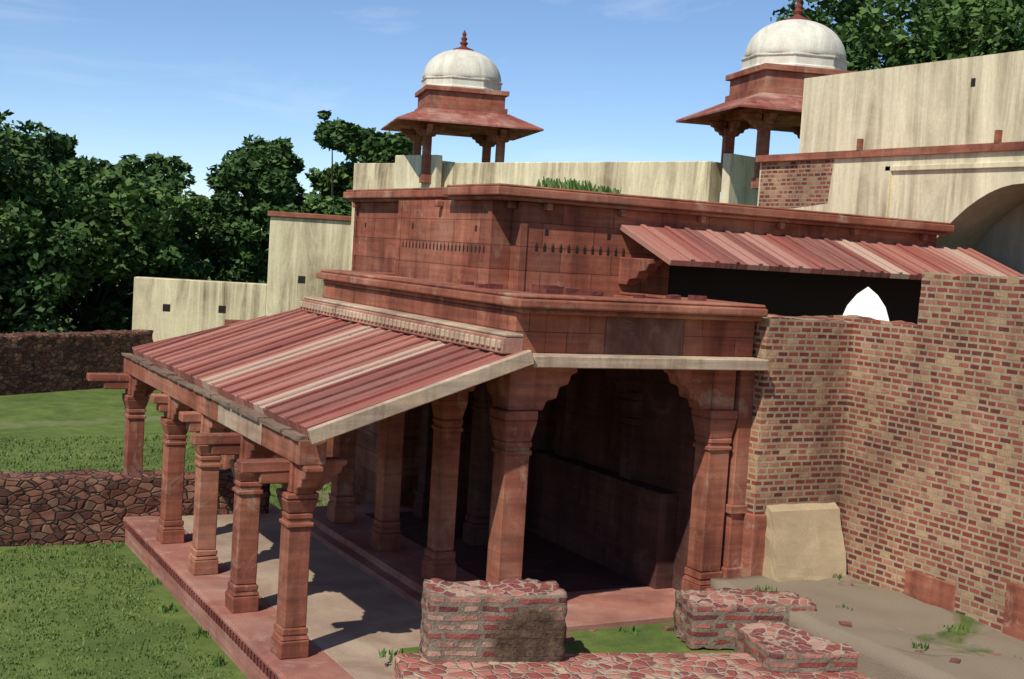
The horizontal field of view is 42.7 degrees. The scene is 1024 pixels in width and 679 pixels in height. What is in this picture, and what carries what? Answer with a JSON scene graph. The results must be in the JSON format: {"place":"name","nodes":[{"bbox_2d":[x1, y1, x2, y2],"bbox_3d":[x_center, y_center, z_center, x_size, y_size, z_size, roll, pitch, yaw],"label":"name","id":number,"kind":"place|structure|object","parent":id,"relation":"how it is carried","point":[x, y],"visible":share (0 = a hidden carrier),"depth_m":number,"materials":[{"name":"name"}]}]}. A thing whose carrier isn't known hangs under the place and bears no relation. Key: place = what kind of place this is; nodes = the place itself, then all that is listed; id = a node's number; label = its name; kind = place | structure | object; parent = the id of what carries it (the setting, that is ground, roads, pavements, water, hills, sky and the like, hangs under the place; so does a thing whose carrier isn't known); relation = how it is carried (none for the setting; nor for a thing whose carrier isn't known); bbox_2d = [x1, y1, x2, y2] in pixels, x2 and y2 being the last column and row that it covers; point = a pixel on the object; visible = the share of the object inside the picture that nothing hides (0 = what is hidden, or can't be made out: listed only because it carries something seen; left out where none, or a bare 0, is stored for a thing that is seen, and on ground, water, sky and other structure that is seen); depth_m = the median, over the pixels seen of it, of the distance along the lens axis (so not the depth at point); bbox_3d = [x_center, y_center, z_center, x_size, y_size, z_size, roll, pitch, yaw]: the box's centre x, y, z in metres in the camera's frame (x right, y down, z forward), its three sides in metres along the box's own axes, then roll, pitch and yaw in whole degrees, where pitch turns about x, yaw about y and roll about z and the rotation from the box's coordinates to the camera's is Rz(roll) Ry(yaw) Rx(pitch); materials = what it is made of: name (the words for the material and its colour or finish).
{"place":"outdoors","nodes":[
{"label":"outdoors","id":0,"kind":"place"},
{"bbox_2d":[0,233,330,678],"bbox_3d":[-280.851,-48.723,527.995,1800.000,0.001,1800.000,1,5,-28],"label":"lawn ground","id":1,"kind":"structure","parent":0,"point":[74,414],"depth_m":19.67,"materials":[{"name":"green plant"}]},
{"bbox_2d":[0,109,105,331],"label":"tree","id":2,"kind":"object","parent":1,"relation":"on","point":[57,147],"visible":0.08,"depth_m":52.41,"materials":[{"name":"green plant"}]},
{"bbox_2d":[0,126,131,333],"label":"tree","id":3,"kind":"object","parent":1,"relation":"on","point":[20,220],"visible":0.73,"depth_m":45.29,"materials":[{"name":"green plant"}]},
{"bbox_2d":[0,329,153,395],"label":"garden wall","id":4,"kind":"structure","parent":1,"relation":"on","point":[36,362],"depth_m":41.82,"materials":[{"name":"brown stone"}]},
{"bbox_2d":[0,153,215,331],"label":"tree","id":5,"kind":"object","parent":1,"relation":"on","point":[128,205],"visible":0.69,"depth_m":47.60,"materials":[{"name":"green plant"}]},
{"bbox_2d":[0,542,232,678],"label":"lawn grass tufts","id":6,"kind":"object","parent":1,"relation":"on","point":[55,635],"visible":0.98,"depth_m":18.11,"materials":[{"name":"green plant"}]},
{"bbox_2d":[0,468,270,546],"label":"garden wall","id":7,"kind":"structure","parent":1,"relation":"on","point":[83,506],"depth_m":22.20,"materials":[{"name":"stone"}]},
{"bbox_2d":[0,434,330,506],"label":"lawn grass tufts","id":8,"kind":"object","parent":1,"relation":"on","point":[77,455],"visible":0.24,"depth_m":30.54,"materials":[{"name":"plant"}]},
{"bbox_2d":[120,133,331,292],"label":"tree","id":9,"kind":"object","parent":1,"relation":"on","point":[227,244],"visible":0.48,"depth_m":53.45,"materials":[{"name":"green plant"}]},
{"bbox_2d":[123,502,421,678],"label":"porch floor","id":10,"kind":"structure","parent":1,"relation":"on","point":[357,619],"depth_m":17.79,"materials":[{"name":"stone"}]},
{"bbox_2d":[86,372,346,659],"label":"pillars","id":11,"kind":"structure","parent":10,"relation":"on","point":[254,467],"depth_m":17.24,"materials":[{"name":"red stone"}]},
{"bbox_2d":[123,356,326,465],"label":"beam","id":12,"kind":"structure","parent":11,"relation":"on","point":[303,453],"depth_m":17.19,"materials":[{"name":"red stone"}]},
{"bbox_2d":[121,353,307,440],"bbox_3d":[-4.685,0.691,19.297,0.174,0.078,9.731,1,5,-28],"label":"roof edge","id":13,"kind":"object","parent":12,"relation":"on","point":[261,418],"visible":1,"depth_m":17.61,"materials":[{"name":"brown stone"}]},
{"bbox_2d":[132,308,525,437],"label":"veranda roof","id":14,"kind":"structure","parent":12,"relation":"on","point":[299,371],"depth_m":18.25,"materials":[{"name":"red stone"}]},
{"bbox_2d":[300,296,523,353],"bbox_3d":[-1.785,-0.286,19.562,0.330,0.255,7.645,1,5,-28],"label":"carved band","id":15,"kind":"object","parent":14,"relation":"on","point":[488,339],"visible":1,"depth_m":18.35,"materials":[{"name":"pink stone"}]},
{"bbox_2d":[307,350,534,444],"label":"roof edge trim","id":16,"kind":"structure","parent":14,"relation":"attached to","point":[403,403],"depth_m":15.47,"materials":[{"name":"beige stone"}]},
{"bbox_2d":[240,110,422,248],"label":"tree","id":17,"kind":"object","parent":1,"relation":"on","point":[334,182],"visible":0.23,"depth_m":56.10,"materials":[{"name":"green plant"}]},
{"bbox_2d":[311,504,675,631],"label":"hall floor","id":18,"kind":"structure","parent":1,"relation":"on","point":[599,596],"depth_m":19.59,"materials":[{"name":"stone"}]},
{"bbox_2d":[323,283,754,590],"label":"block walls","id":19,"kind":"structure","parent":18,"relation":"on","point":[585,499],"depth_m":19.50,"materials":[{"name":"red stone"}]},
{"bbox_2d":[316,269,767,321],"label":"cornice","id":20,"kind":"structure","parent":19,"relation":"on","point":[627,304],"depth_m":17.50,"materials":[{"name":"red stone"}]},
{"bbox_2d":[461,281,706,300],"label":"ledge stones","id":21,"kind":"object","parent":20,"relation":"on","point":[547,289],"visible":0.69,"depth_m":17.72,"materials":[{"name":"red stone"}]},
{"bbox_2d":[351,200,936,296],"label":"block walls","id":22,"kind":"structure","parent":19,"relation":"on","point":[524,246],"depth_m":20.24,"materials":[{"name":"red stone"}]},
{"bbox_2d":[618,257,662,284],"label":"awning brackets","id":23,"kind":"object","parent":22,"relation":"attached to","point":[633,271],"visible":0.99,"depth_m":19.84,"materials":[{"name":"red stone"}]},
{"bbox_2d":[343,183,953,239],"bbox_3d":[2.134,-2.318,24.209,9.130,0.340,7.200,1,5,-28],"label":"coping","id":24,"kind":"object","parent":22,"relation":"on","point":[513,194],"visible":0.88,"depth_m":20.87,"materials":[{"name":"red stone"}]},
{"bbox_2d":[536,176,621,193],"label":"roof weeds","id":25,"kind":"object","parent":24,"relation":"on","point":[573,184],"visible":0.55,"depth_m":20.11,"materials":[{"name":"green plant"}]},
{"bbox_2d":[668,265,921,323],"bbox_3d":[4.874,-0.088,22.033,5.550,2.520,0.032,1,5,-28],"label":"dark opening","id":26,"kind":"object","parent":22,"relation":"attached to","point":[789,294],"depth_m":21.87,"materials":[{"name":"grey"}]},
{"bbox_2d":[843,287,888,320],"bbox_3d":[6.112,-0.280,22.644,1.100,1.270,0.001,1,5,-28],"label":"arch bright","id":27,"kind":"object","parent":26,"relation":"attached to","point":[867,302],"visible":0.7,"depth_m":22.63,"materials":[{"name":"white"}]},
{"bbox_2d":[619,223,1023,279],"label":"awning","id":28,"kind":"object","parent":22,"relation":"attached to","point":[709,248],"visible":0.85,"depth_m":20.80,"materials":[{"name":"red metal"}]},
{"bbox_2d":[326,335,754,590],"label":"pillars","id":29,"kind":"structure","parent":18,"relation":"on","point":[505,417],"depth_m":18.44,"materials":[{"name":"red stone"}]},
{"bbox_2d":[529,353,768,370],"bbox_3d":[1.815,0.299,17.286,3.700,0.150,0.390,1,5,-28],"label":"stone ledge","id":30,"kind":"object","parent":29,"relation":"on","point":[559,360],"depth_m":17.08,"materials":[{"name":"beige stone"}]},
{"bbox_2d":[349,161,721,270],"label":"parapet wall","id":31,"kind":"structure","parent":1,"relation":"on","point":[695,180],"depth_m":35.17,"materials":[{"name":"beige paint"}]},
{"bbox_2d":[381,30,543,182],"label":"domed pavilion","id":32,"kind":"structure","parent":31,"relation":"on","point":[460,93],"depth_m":39.46,"materials":[{"name":"red stone"}]},
{"bbox_2d":[394,153,757,205],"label":"kiosk parapets","id":33,"kind":"object","parent":31,"relation":"on","point":[737,172],"visible":0.35,"depth_m":32.72,"materials":[{"name":"beige paint"}]},
{"bbox_2d":[113,541,1021,666],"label":"plinth weeds","id":34,"kind":"object","parent":1,"relation":"on","point":[219,662],"visible":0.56,"depth_m":16.92,"materials":[{"name":"green plant"}]},
{"bbox_2d":[394,653,869,678],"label":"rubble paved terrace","id":35,"kind":"structure","parent":1,"relation":"on","point":[635,666],"depth_m":15.08,"materials":[{"name":"red stone"}]},
{"bbox_2d":[400,622,735,652],"bbox_3d":[1.898,4.532,14.620,4.720,1.080,5.120,1,5,-28],"label":"grass patch","id":36,"kind":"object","parent":35,"relation":"on","point":[652,638],"depth_m":16.54,"materials":[{"name":"green plant"}]},
{"bbox_2d":[418,578,567,661],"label":"brick wall","id":37,"kind":"structure","parent":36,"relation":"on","point":[512,620],"depth_m":15.06,"materials":[{"name":"red brick"}]},
{"bbox_2d":[673,588,858,672],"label":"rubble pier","id":38,"kind":"structure","parent":35,"relation":"on","point":[755,625],"depth_m":16.37,"materials":[{"name":"red stone"}]},
{"bbox_2d":[565,581,1001,663],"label":"loose stones","id":39,"kind":"object","parent":35,"relation":"on","point":[571,639],"visible":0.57,"depth_m":16.18,"materials":[{"name":"red stone"}]},
{"bbox_2d":[132,211,350,341],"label":"cream wall","id":40,"kind":"structure","parent":0,"point":[304,248],"depth_m":46.02,"materials":[{"name":"paint"}]},
{"bbox_2d":[220,319,332,468],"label":"red wall","id":41,"kind":"structure","parent":0,"point":[224,460],"depth_m":29.49,"materials":[{"name":"stone"}]},
{"bbox_2d":[352,405,421,504],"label":"wall","id":42,"kind":"structure","parent":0,"point":[366,462],"depth_m":24.12,"materials":[{"name":"red stone"}]},
{"bbox_2d":[0,0,1020,229],"label":"sky","id":43,"kind":"structure","parent":0,"point":[603,80],"materials":[{"name":"blue"}]},
{"bbox_2d":[676,0,856,191],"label":"domed pavilion","id":44,"kind":"structure","parent":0,"point":[781,60],"depth_m":30.91,"materials":[{"name":"red stone"}]},
{"bbox_2d":[710,574,1023,678],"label":"ground","id":45,"kind":"structure","parent":0,"point":[877,640],"depth_m":16.07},
{"bbox_2d":[740,512,1023,640],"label":"stone slabs","id":46,"kind":"structure","parent":45,"relation":"on","point":[928,589],"depth_m":17.52,"materials":[{"name":"red stone"}]},
{"bbox_2d":[744,271,1023,631],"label":"brick wall","id":47,"kind":"structure","parent":45,"relation":"on","point":[900,443],"depth_m":17.78,"materials":[{"name":"brown brick"}]},
{"bbox_2d":[762,502,845,581],"bbox_3d":[4.193,2.926,18.550,1.273,1.146,0.439,1,5,-28],"label":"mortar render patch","id":48,"kind":"object","parent":47,"relation":"attached to","point":[804,541],"visible":0.85,"depth_m":18.46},
{"bbox_2d":[756,50,1023,274],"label":"cream wall","id":49,"kind":"structure","parent":45,"relation":"on","point":[862,129],"depth_m":24.07,"materials":[{"name":"paint"}]},
{"bbox_2d":[759,159,833,207],"bbox_3d":[5.909,-3.241,27.344,0.050,0.990,2.350,1,5,-28],"label":"brick wall section","id":50,"kind":"object","parent":49,"relation":"attached to","point":[793,184],"visible":0.9,"depth_m":27.36,"materials":[{"name":"red brick"}]},
{"bbox_2d":[881,161,1023,216],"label":"wall frame","id":51,"kind":"object","parent":49,"relation":"attached to","point":[889,170],"visible":0.59,"depth_m":23.98,"materials":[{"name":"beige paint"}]},
{"bbox_2d":[770,0,1023,71],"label":"tree","id":52,"kind":"object","parent":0,"point":[949,29],"visible":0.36,"depth_m":46.50,"materials":[{"name":"green plant"}]}
]}

